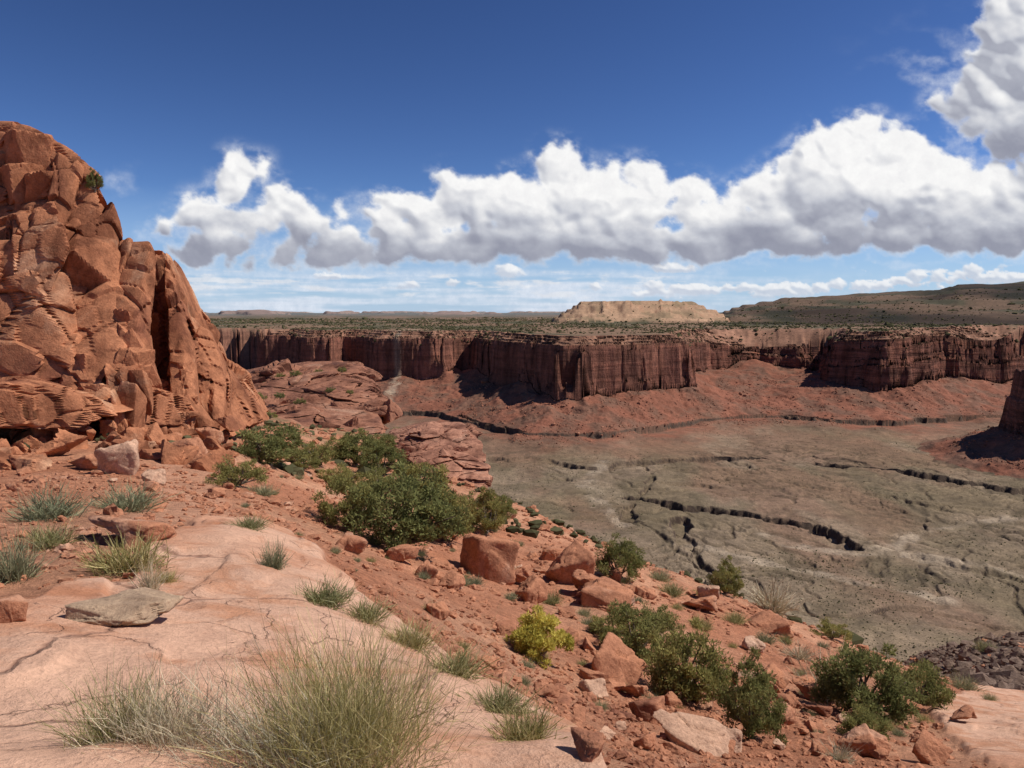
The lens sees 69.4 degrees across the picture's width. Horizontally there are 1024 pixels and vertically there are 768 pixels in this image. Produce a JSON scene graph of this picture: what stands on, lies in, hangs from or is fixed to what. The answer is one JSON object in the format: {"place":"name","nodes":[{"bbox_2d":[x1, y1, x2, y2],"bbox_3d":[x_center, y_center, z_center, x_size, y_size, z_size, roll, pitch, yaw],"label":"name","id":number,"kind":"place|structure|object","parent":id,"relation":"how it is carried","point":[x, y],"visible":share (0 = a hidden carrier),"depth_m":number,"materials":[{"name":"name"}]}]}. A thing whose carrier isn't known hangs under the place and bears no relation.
{"place":"outdoors","nodes":[
{"label":"outdoors","id":0,"kind":"place"},
{"bbox_2d":[0,412,1023,767],"bbox_3d":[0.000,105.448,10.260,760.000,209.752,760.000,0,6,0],"label":"hillside ground","id":1,"kind":"structure","parent":0,"point":[226,584],"depth_m":5.40,"materials":[{"name":"stone"}]},
{"bbox_2d":[0,600,27,622],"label":"boulder","id":2,"kind":"object","parent":1,"relation":"on","point":[13,611],"visible":0.95,"depth_m":3.70,"materials":[{"name":"stone"}]},
{"bbox_2d":[0,512,60,584],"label":"grass tuft","id":3,"kind":"object","parent":1,"relation":"on","point":[14,571],"visible":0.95,"depth_m":5.52,"materials":[{"name":"green plant"}]},
{"bbox_2d":[6,511,90,552],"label":"grass tuft","id":4,"kind":"object","parent":1,"relation":"on","point":[50,539],"visible":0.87,"depth_m":7.04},
{"bbox_2d":[1,476,99,522],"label":"grass tuft","id":5,"kind":"object","parent":1,"relation":"on","point":[52,510],"visible":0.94,"depth_m":9.08,"materials":[{"name":"green plant"}]},
{"bbox_2d":[71,453,97,469],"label":"boulder","id":6,"kind":"object","parent":1,"relation":"on","point":[87,462],"visible":0.59,"depth_m":17.59,"materials":[{"name":"stone"}]},
{"bbox_2d":[15,646,200,755],"bbox_3d":[-1.179,0.955,2.184,0.519,0.373,0.526,-5,7,-42],"label":"sage tuft","id":7,"kind":"object","parent":1,"relation":"on","point":[97,732],"visible":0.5,"depth_m":2.18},
{"bbox_2d":[94,439,139,475],"bbox_3d":[-9.159,1.773,17.194,0.906,0.990,0.726,-2,6,-23],"label":"boulder","id":8,"kind":"object","parent":1,"relation":"on","point":[122,458],"visible":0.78,"depth_m":16.94,"materials":[{"name":"stone"}]},
{"bbox_2d":[64,587,183,626],"bbox_3d":[-2.179,1.245,4.156,0.511,0.122,0.448,1,6,10],"label":"boulder","id":9,"kind":"object","parent":1,"relation":"on","point":[139,606],"visible":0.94,"depth_m":4.03,"materials":[{"name":"grey stone"}]},
{"bbox_2d":[73,522,179,580],"bbox_3d":[-3.187,1.361,6.107,0.938,0.542,0.999,-1,6,-15],"label":"grass tuft","id":10,"kind":"object","parent":1,"relation":"on","point":[122,564],"visible":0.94,"depth_m":6.00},
{"bbox_2d":[78,473,181,513],"bbox_3d":[-5.579,1.588,10.661,1.372,0.598,1.603,5,7,40],"label":"grass tuft","id":11,"kind":"object","parent":1,"relation":"on","point":[136,504],"visible":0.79,"depth_m":10.63,"materials":[{"name":"green plant"}]},
{"bbox_2d":[88,516,176,547],"bbox_3d":[-3.770,1.437,7.425,0.890,0.292,0.596,3,6,31],"label":"boulder","id":12,"kind":"object","parent":1,"relation":"on","point":[129,529],"visible":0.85,"depth_m":7.16,"materials":[{"name":"stone"}]},
{"bbox_2d":[0,121,268,472],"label":"rock outcrop","id":13,"kind":"object","parent":1,"relation":"on","point":[105,328],"visible":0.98,"depth_m":27.63,"materials":[{"name":"red stone"}]},
{"bbox_2d":[84,167,103,191],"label":"juniper tree","id":14,"kind":"object","parent":13,"relation":"on","point":[92,184],"visible":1,"depth_m":29.71,"materials":[{"name":"green plant"}]},
{"bbox_2d":[123,546,170,589],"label":"grass tuft","id":15,"kind":"object","parent":1,"relation":"on","point":[148,581],"visible":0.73,"depth_m":5.17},
{"bbox_2d":[141,468,166,484],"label":"boulder","id":16,"kind":"object","parent":1,"relation":"on","point":[158,475],"visible":0.75,"depth_m":16.06,"materials":[{"name":"stone"}]},
{"bbox_2d":[54,646,279,766],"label":"dry brush","id":17,"kind":"object","parent":1,"relation":"on","point":[157,730],"visible":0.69,"depth_m":2.15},
{"bbox_2d":[159,437,207,458],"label":"boulder","id":18,"kind":"object","parent":1,"relation":"on","point":[198,442],"visible":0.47,"depth_m":21.23,"materials":[{"name":"stone"}]},
{"bbox_2d":[195,427,223,442],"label":"boulder","id":19,"kind":"object","parent":1,"relation":"on","point":[203,433],"visible":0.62,"depth_m":26.22,"materials":[{"name":"stone"}]},
{"bbox_2d":[124,660,335,767],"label":"dry brush","id":20,"kind":"object","parent":1,"relation":"on","point":[222,735],"visible":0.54,"depth_m":2.13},
{"bbox_2d":[203,454,268,487],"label":"juniper tree","id":21,"kind":"object","parent":1,"relation":"on","point":[229,472],"visible":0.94,"depth_m":18.11,"materials":[{"name":"green plant"}]},
{"bbox_2d":[223,513,275,531],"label":"grass tuft","id":22,"kind":"object","parent":1,"relation":"on","point":[250,524],"visible":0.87,"depth_m":8.44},
{"bbox_2d":[234,423,308,465],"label":"juniper tree","id":23,"kind":"object","parent":1,"relation":"on","point":[272,444],"visible":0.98,"depth_m":25.47,"materials":[{"name":"green plant"}]},
{"bbox_2d":[253,531,291,569],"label":"grass tuft","id":24,"kind":"object","parent":1,"relation":"on","point":[274,561],"visible":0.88,"depth_m":6.63,"materials":[{"name":"green plant"}]},
{"bbox_2d":[154,623,451,767],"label":"dry brush","id":25,"kind":"object","parent":1,"relation":"on","point":[278,752],"visible":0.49,"depth_m":2.04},
{"bbox_2d":[285,446,321,470],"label":"juniper tree","id":26,"kind":"object","parent":1,"relation":"on","point":[314,462],"visible":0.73,"depth_m":29.84,"materials":[{"name":"green plant"}]},
{"bbox_2d":[291,440,337,464],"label":"juniper tree","id":27,"kind":"object","parent":1,"relation":"on","point":[320,453],"visible":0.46,"depth_m":33.58,"materials":[{"name":"green plant"}]},
{"bbox_2d":[247,359,402,434],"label":"rock ridge","id":28,"kind":"object","parent":1,"relation":"on","point":[369,406],"visible":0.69,"depth_m":127.52,"materials":[{"name":"stone"}]},
{"bbox_2d":[290,565,372,610],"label":"grass tuft","id":29,"kind":"object","parent":1,"relation":"on","point":[325,595],"visible":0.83,"depth_m":5.43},
{"bbox_2d":[146,585,521,767],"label":"ephedra bush","id":30,"kind":"object","parent":1,"relation":"on","point":[372,726],"visible":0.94,"depth_m":2.09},
{"bbox_2d":[316,462,363,483],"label":"juniper tree","id":31,"kind":"object","parent":1,"relation":"on","point":[344,470],"visible":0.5,"depth_m":30.19,"materials":[{"name":"green plant"}]},
{"bbox_2d":[311,473,382,527],"bbox_3d":[-3.704,2.773,17.163,1.560,1.412,1.882,1,6,14],"label":"juniper tree","id":32,"kind":"object","parent":1,"relation":"on","point":[342,483],"visible":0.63,"depth_m":16.77,"materials":[{"name":"green plant"}]},
{"bbox_2d":[335,531,367,553],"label":"boulder","id":33,"kind":"object","parent":1,"relation":"on","point":[351,542],"visible":0.68,"depth_m":13.39,"materials":[{"name":"stone"}]},
{"bbox_2d":[327,427,387,464],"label":"juniper tree","id":34,"kind":"object","parent":1,"relation":"on","point":[346,452],"visible":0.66,"depth_m":39.23,"materials":[{"name":"green plant"}]},
{"bbox_2d":[336,593,401,627],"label":"grass tuft","id":35,"kind":"object","parent":1,"relation":"on","point":[364,612],"visible":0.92,"depth_m":5.18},
{"bbox_2d":[359,433,398,451],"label":"juniper tree","id":36,"kind":"object","parent":1,"relation":"on","point":[391,438],"visible":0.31,"depth_m":55.04,"materials":[{"name":"green plant"}]},
{"bbox_2d":[356,463,402,496],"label":"juniper tree","id":37,"kind":"object","parent":1,"relation":"on","point":[375,475],"visible":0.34,"depth_m":28.65,"materials":[{"name":"green plant"}]},
{"bbox_2d":[354,442,406,476],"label":"juniper tree","id":38,"kind":"object","parent":1,"relation":"on","point":[373,458],"visible":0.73,"depth_m":35.93,"materials":[{"name":"green plant"}]},
{"bbox_2d":[385,544,419,561],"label":"boulder","id":39,"kind":"object","parent":1,"relation":"on","point":[401,552],"visible":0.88,"depth_m":14.44,"materials":[{"name":"stone"}]},
{"bbox_2d":[340,461,470,548],"bbox_3d":[-2.397,2.770,16.335,2.849,2.087,3.060,-2,6,-19],"label":"juniper tree","id":40,"kind":"object","parent":1,"relation":"on","point":[412,527],"visible":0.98,"depth_m":15.77,"materials":[{"name":"green plant"}]},
{"bbox_2d":[377,613,444,653],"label":"grass tuft","id":41,"kind":"object","parent":1,"relation":"on","point":[414,636],"visible":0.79,"depth_m":4.83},
{"bbox_2d":[392,460,452,492],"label":"juniper tree","id":42,"kind":"object","parent":1,"relation":"on","point":[414,469],"visible":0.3,"depth_m":31.41,"materials":[{"name":"green plant"}]},
{"bbox_2d":[415,560,437,578],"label":"rock","id":43,"kind":"object","parent":1,"relation":"on","point":[429,568],"visible":0.69,"depth_m":13.93,"materials":[{"name":"stone"}]},
{"bbox_2d":[426,601,450,620],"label":"rock","id":44,"kind":"object","parent":1,"relation":"on","point":[438,610],"visible":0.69,"depth_m":9.02,"materials":[{"name":"stone"}]},
{"bbox_2d":[387,421,492,489],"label":"tilted rock outcrop","id":45,"kind":"object","parent":1,"relation":"on","point":[457,447],"visible":0.75,"depth_m":63.55,"materials":[{"name":"stone"}]},
{"bbox_2d":[419,478,475,541],"bbox_3d":[-2.116,3.803,21.933,2.177,2.057,1.847,3,6,26],"label":"juniper tree","id":46,"kind":"object","parent":1,"relation":"on","point":[454,502],"visible":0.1,"depth_m":21.77,"materials":[{"name":"green plant"}]},
{"bbox_2d":[438,571,465,590],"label":"boulder","id":47,"kind":"object","parent":1,"relation":"on","point":[454,580],"visible":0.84,"depth_m":13.74,"materials":[{"name":"stone"}]},
{"bbox_2d":[414,639,508,684],"bbox_3d":[-0.295,1.458,3.930,0.501,0.216,0.483,-4,7,-32],"label":"grass tuft","id":48,"kind":"object","parent":1,"relation":"on","point":[457,667],"visible":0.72,"depth_m":3.92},
{"bbox_2d":[466,486,508,534],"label":"juniper tree","id":49,"kind":"object","parent":1,"relation":"on","point":[486,525],"visible":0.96,"depth_m":25.61,"materials":[{"name":"green plant"}]},
{"bbox_2d":[460,534,519,584],"bbox_3d":[-0.562,4.043,17.510,1.349,1.169,1.309,-1,6,-11],"label":"boulder","id":50,"kind":"object","parent":1,"relation":"on","point":[493,559],"visible":0.89,"depth_m":17.00,"materials":[{"name":"stone"}]},
{"bbox_2d":[445,669,549,716],"bbox_3d":[-0.054,1.381,3.279,0.433,0.192,0.449,5,7,40],"label":"grass tuft","id":51,"kind":"object","parent":1,"relation":"on","point":[500,697],"visible":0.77,"depth_m":3.28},
{"bbox_2d":[489,493,517,519],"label":"juniper tree","id":52,"kind":"object","parent":1,"relation":"on","point":[508,504],"visible":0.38,"depth_m":30.17,"materials":[{"name":"green plant"}]},
{"bbox_2d":[496,619,515,636],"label":"rock","id":53,"kind":"object","parent":1,"relation":"on","point":[506,627],"visible":0.77,"depth_m":10.52,"materials":[{"name":"stone"}]},
{"bbox_2d":[0,420,1023,767],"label":"rubble","id":54,"kind":"object","parent":1,"relation":"on","point":[616,712],"visible":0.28,"depth_m":10.16,"materials":[{"name":"stone"}]},
{"bbox_2d":[466,688,575,741],"bbox_3d":[0.027,1.140,2.496,0.364,0.206,0.342,3,6,26],"label":"grass tuft","id":55,"kind":"object","parent":1,"relation":"on","point":[528,727],"visible":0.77,"depth_m":2.50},
{"bbox_2d":[515,564,531,581],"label":"boulder","id":56,"kind":"object","parent":1,"relation":"on","point":[522,573],"visible":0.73,"depth_m":17.47,"materials":[{"name":"stone"}]},
{"bbox_2d":[515,574,546,603],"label":"boulder","id":57,"kind":"object","parent":1,"relation":"on","point":[532,589],"visible":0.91,"depth_m":15.23,"materials":[{"name":"stone"}]},
{"bbox_2d":[503,603,574,669],"bbox_3d":[0.411,3.381,9.906,0.921,0.774,1.004,-2,6,-20],"label":"green shrub","id":58,"kind":"object","parent":1,"relation":"on","point":[529,635],"visible":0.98,"depth_m":9.78,"materials":[{"name":"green plant"}]},
{"bbox_2d":[533,683,559,697],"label":"rock","id":59,"kind":"object","parent":1,"relation":"on","point":[554,690],"visible":0.91,"depth_m":6.87,"materials":[{"name":"stone"}]},
{"bbox_2d":[540,547,563,560],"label":"boulder","id":60,"kind":"object","parent":1,"relation":"on","point":[551,553],"visible":0.88,"depth_m":22.26,"materials":[{"name":"stone"}]},
{"bbox_2d":[545,540,595,583],"bbox_3d":[1.484,4.696,18.933,1.285,1.191,1.004,0,6,2],"label":"boulder","id":61,"kind":"object","parent":1,"relation":"on","point":[568,561],"visible":0.66,"depth_m":18.54,"materials":[{"name":"stone"}]},
{"bbox_2d":[572,569,598,588],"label":"boulder","id":62,"kind":"object","parent":1,"relation":"on","point":[581,577],"visible":0.52,"depth_m":17.24,"materials":[{"name":"stone"}]},
{"bbox_2d":[570,727,604,762],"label":"boulder","id":63,"kind":"object","parent":1,"relation":"on","point":[589,745],"visible":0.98,"depth_m":2.19,"materials":[{"name":"stone"}]},
{"bbox_2d":[579,667,605,679],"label":"rock","id":64,"kind":"object","parent":1,"relation":"on","point":[587,673],"visible":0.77,"depth_m":9.88,"materials":[{"name":"stone"}]},
{"bbox_2d":[578,678,608,699],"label":"rock","id":65,"kind":"object","parent":1,"relation":"on","point":[596,687],"visible":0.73,"depth_m":9.17,"materials":[{"name":"stone"}]},
{"bbox_2d":[580,576,634,611],"bbox_3d":[2.093,4.713,16.426,1.248,0.578,1.339,1,6,8],"label":"boulder","id":66,"kind":"object","parent":1,"relation":"on","point":[601,593],"visible":0.64,"depth_m":16.02,"materials":[{"name":"stone"}]},
{"bbox_2d":[586,612,628,636],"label":"juniper tree","id":67,"kind":"object","parent":1,"relation":"on","point":[609,628],"visible":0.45,"depth_m":13.48,"materials":[{"name":"green plant"}]},
{"bbox_2d":[591,632,646,685],"bbox_3d":[1.456,3.966,10.328,0.641,0.849,0.762,3,6,29],"label":"boulder","id":68,"kind":"object","parent":1,"relation":"on","point":[615,655],"visible":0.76,"depth_m":10.30,"materials":[{"name":"stone"}]},
{"bbox_2d":[595,532,648,583],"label":"juniper tree","id":69,"kind":"object","parent":1,"relation":"on","point":[629,557],"visible":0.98,"depth_m":20.83,"materials":[{"name":"green plant"}]},
{"bbox_2d":[589,599,667,660],"bbox_3d":[2.072,4.231,12.494,1.269,1.062,1.530,4,7,37],"label":"juniper tree","id":70,"kind":"object","parent":1,"relation":"on","point":[645,623],"visible":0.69,"depth_m":12.37,"materials":[{"name":"green plant"}]},
{"bbox_2d":[621,685,647,697],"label":"rock","id":71,"kind":"object","parent":1,"relation":"on","point":[636,690],"visible":0.97,"depth_m":9.80,"materials":[{"name":"stone"}]},
{"bbox_2d":[633,732,655,748],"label":"rock","id":72,"kind":"object","parent":1,"relation":"on","point":[647,741],"visible":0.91,"depth_m":6.32,"materials":[{"name":"stone"}]},
{"bbox_2d":[634,586,656,599],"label":"rock","id":73,"kind":"object","parent":1,"relation":"on","point":[646,593],"visible":0.87,"depth_m":18.82,"materials":[{"name":"stone"}]},
{"bbox_2d":[628,696,664,724],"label":"boulder","id":74,"kind":"object","parent":1,"relation":"on","point":[644,709],"visible":0.73,"depth_m":8.54,"materials":[{"name":"stone"}]},
{"bbox_2d":[634,600,686,638],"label":"juniper tree","id":75,"kind":"object","parent":1,"relation":"on","point":[668,619],"visible":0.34,"depth_m":14.75,"materials":[{"name":"green plant"}]},
{"bbox_2d":[656,579,689,597],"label":"grass tuft","id":76,"kind":"object","parent":1,"relation":"on","point":[675,592],"visible":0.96,"depth_m":20.74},
{"bbox_2d":[640,617,734,704],"bbox_3d":[2.545,4.068,10.782,1.436,1.278,1.542,4,7,32],"label":"juniper tree","id":77,"kind":"object","parent":1,"relation":"on","point":[685,680],"visible":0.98,"depth_m":10.50,"materials":[{"name":"green plant"}]},
{"bbox_2d":[652,709,729,756],"bbox_3d":[1.900,3.712,7.849,0.840,0.235,0.541,14,27,27],"label":"boulder","id":78,"kind":"object","parent":1,"relation":"on","point":[693,733],"visible":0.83,"depth_m":7.77,"materials":[{"name":"stone"}]},
{"bbox_2d":[682,595,718,611],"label":"boulder","id":79,"kind":"object","parent":1,"relation":"on","point":[707,603],"visible":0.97,"depth_m":19.41,"materials":[{"name":"stone"}]},
{"bbox_2d":[697,585,719,598],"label":"rock","id":80,"kind":"object","parent":1,"relation":"on","point":[705,590],"visible":0.84,"depth_m":20.90,"materials":[{"name":"stone"}]},
{"bbox_2d":[706,555,744,598],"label":"juniper tree","id":81,"kind":"object","parent":1,"relation":"on","point":[731,584],"visible":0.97,"depth_m":24.55,"materials":[{"name":"green plant"}]},
{"bbox_2d":[725,726,742,753],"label":"rock","id":82,"kind":"object","parent":1,"relation":"on","point":[735,734],"visible":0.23,"depth_m":8.01,"materials":[{"name":"stone"}]},
{"bbox_2d":[715,646,788,744],"bbox_3d":[2.935,3.819,9.073,0.859,1.211,1.012,1,6,12],"label":"juniper tree","id":83,"kind":"object","parent":1,"relation":"on","point":[750,691],"visible":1,"depth_m":8.90,"materials":[{"name":"green plant"}]},
{"bbox_2d":[741,635,765,653],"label":"rock","id":84,"kind":"object","parent":1,"relation":"on","point":[749,641],"visible":0.84,"depth_m":16.17,"materials":[{"name":"stone"}]},
{"bbox_2d":[746,610,793,638],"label":"boulder","id":85,"kind":"object","parent":1,"relation":"on","point":[772,622],"visible":0.8,"depth_m":19.02,"materials":[{"name":"stone"}]},
{"bbox_2d":[762,663,789,688],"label":"rock","id":86,"kind":"object","parent":1,"relation":"on","point":[783,680],"visible":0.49,"depth_m":13.27,"materials":[{"name":"stone"}]},
{"bbox_2d":[742,572,815,617],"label":"grass tuft","id":87,"kind":"object","parent":1,"relation":"on","point":[775,607],"visible":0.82,"depth_m":25.39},
{"bbox_2d":[777,639,823,662],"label":"grass tuft","id":88,"kind":"object","parent":1,"relation":"on","point":[791,654],"visible":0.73,"depth_m":16.68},
{"bbox_2d":[792,674,820,701],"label":"boulder","id":89,"kind":"object","parent":1,"relation":"on","point":[803,684],"visible":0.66,"depth_m":12.60,"materials":[{"name":"stone"}]},
{"bbox_2d":[804,704,832,717],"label":"rock","id":90,"kind":"object","parent":1,"relation":"on","point":[825,711],"visible":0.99,"depth_m":11.39,"materials":[{"name":"stone"}]},
{"bbox_2d":[809,738,833,756],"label":"rock","id":91,"kind":"object","parent":1,"relation":"on","point":[817,749],"visible":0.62,"depth_m":8.38,"materials":[{"name":"stone"}]},
{"bbox_2d":[786,634,868,705],"bbox_3d":[5.567,5.033,12.881,1.495,1.281,1.421,2,6,17],"label":"grass tuft","id":92,"kind":"object","parent":1,"relation":"on","point":[812,673],"visible":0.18,"depth_m":13.11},
{"bbox_2d":[810,616,852,642],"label":"juniper tree","id":93,"kind":"object","parent":1,"relation":"on","point":[828,629],"visible":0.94,"depth_m":21.99,"materials":[{"name":"green plant"}]},
{"bbox_2d":[812,736,865,764],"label":"grass tuft","id":94,"kind":"object","parent":1,"relation":"on","point":[840,756],"visible":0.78,"depth_m":8.29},
{"bbox_2d":[837,723,876,756],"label":"boulder","id":95,"kind":"object","parent":1,"relation":"on","point":[867,737],"visible":0.78,"depth_m":9.01,"materials":[{"name":"stone"}]},
{"bbox_2d":[836,703,894,741],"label":"juniper tree","id":96,"kind":"object","parent":1,"relation":"on","point":[865,716],"visible":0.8,"depth_m":10.11,"materials":[{"name":"green plant"}]},
{"bbox_2d":[807,641,926,728],"bbox_3d":[5.750,4.819,11.978,1.829,1.349,1.703,-1,6,-13],"label":"juniper tree","id":97,"kind":"object","parent":1,"relation":"on","point":[832,677],"visible":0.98,"depth_m":11.76,"materials":[{"name":"green plant"}]},
{"bbox_2d":[855,729,890,757],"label":"rock","id":98,"kind":"object","parent":1,"relation":"on","point":[881,740],"visible":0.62,"depth_m":8.98,"materials":[{"name":"stone"}]},
{"bbox_2d":[878,657,956,709],"bbox_3d":[7.470,5.588,13.688,1.333,1.043,1.106,2,6,19],"label":"juniper tree","id":99,"kind":"object","parent":1,"relation":"on","point":[934,689],"visible":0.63,"depth_m":13.48,"materials":[{"name":"green plant"}]},
{"bbox_2d":[912,729,952,764],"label":"boulder","id":100,"kind":"object","parent":1,"relation":"on","point":[928,747],"visible":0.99,"depth_m":9.02,"materials":[{"name":"stone"}]},
{"bbox_2d":[902,631,1023,690],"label":"dark slope rubble","id":101,"kind":"object","parent":1,"relation":"on","point":[1004,669],"visible":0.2,"depth_m":52.74,"materials":[{"name":"stone"}]},
{"bbox_2d":[950,704,976,719],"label":"rock","id":102,"kind":"object","parent":1,"relation":"on","point":[965,711],"visible":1,"depth_m":11.89,"materials":[{"name":"stone"}]},
{"bbox_2d":[946,666,991,692],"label":"grass tuft","id":103,"kind":"object","parent":1,"relation":"on","point":[969,685],"visible":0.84,"depth_m":20.01,"materials":[{"name":"green plant"}]},
{"bbox_2d":[154,0,1023,312],"bbox_3d":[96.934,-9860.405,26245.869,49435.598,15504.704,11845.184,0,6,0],"label":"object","id":104,"kind":"structure","parent":0,"point":[818,190],"depth_m":30566.99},
{"bbox_2d":[204,281,1023,480],"bbox_3d":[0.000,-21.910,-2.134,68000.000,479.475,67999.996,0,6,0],"label":"mesa terrain","id":105,"kind":"structure","parent":0,"point":[587,365],"depth_m":1453.94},
{"bbox_2d":[14,287,1023,661],"bbox_3d":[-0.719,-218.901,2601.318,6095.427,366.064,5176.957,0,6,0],"label":"desert scrub","id":106,"kind":"object","parent":105,"relation":"on","point":[530,531],"visible":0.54,"depth_m":1760.32,"materials":[{"name":"green plant"}]},
{"bbox_2d":[380,366,1023,469],"bbox_3d":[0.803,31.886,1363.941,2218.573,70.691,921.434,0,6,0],"label":"talus rubble","id":107,"kind":"object","parent":105,"relation":"on","point":[740,393],"visible":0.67,"depth_m":1322.42,"materials":[{"name":"stone"}]},
{"bbox_2d":[482,445,1023,662],"bbox_3d":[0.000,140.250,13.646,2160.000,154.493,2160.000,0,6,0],"label":"canyon floor ground","id":108,"kind":"structure","parent":0,"point":[888,525],"depth_m":714.86,"materials":[{"name":"stone"}]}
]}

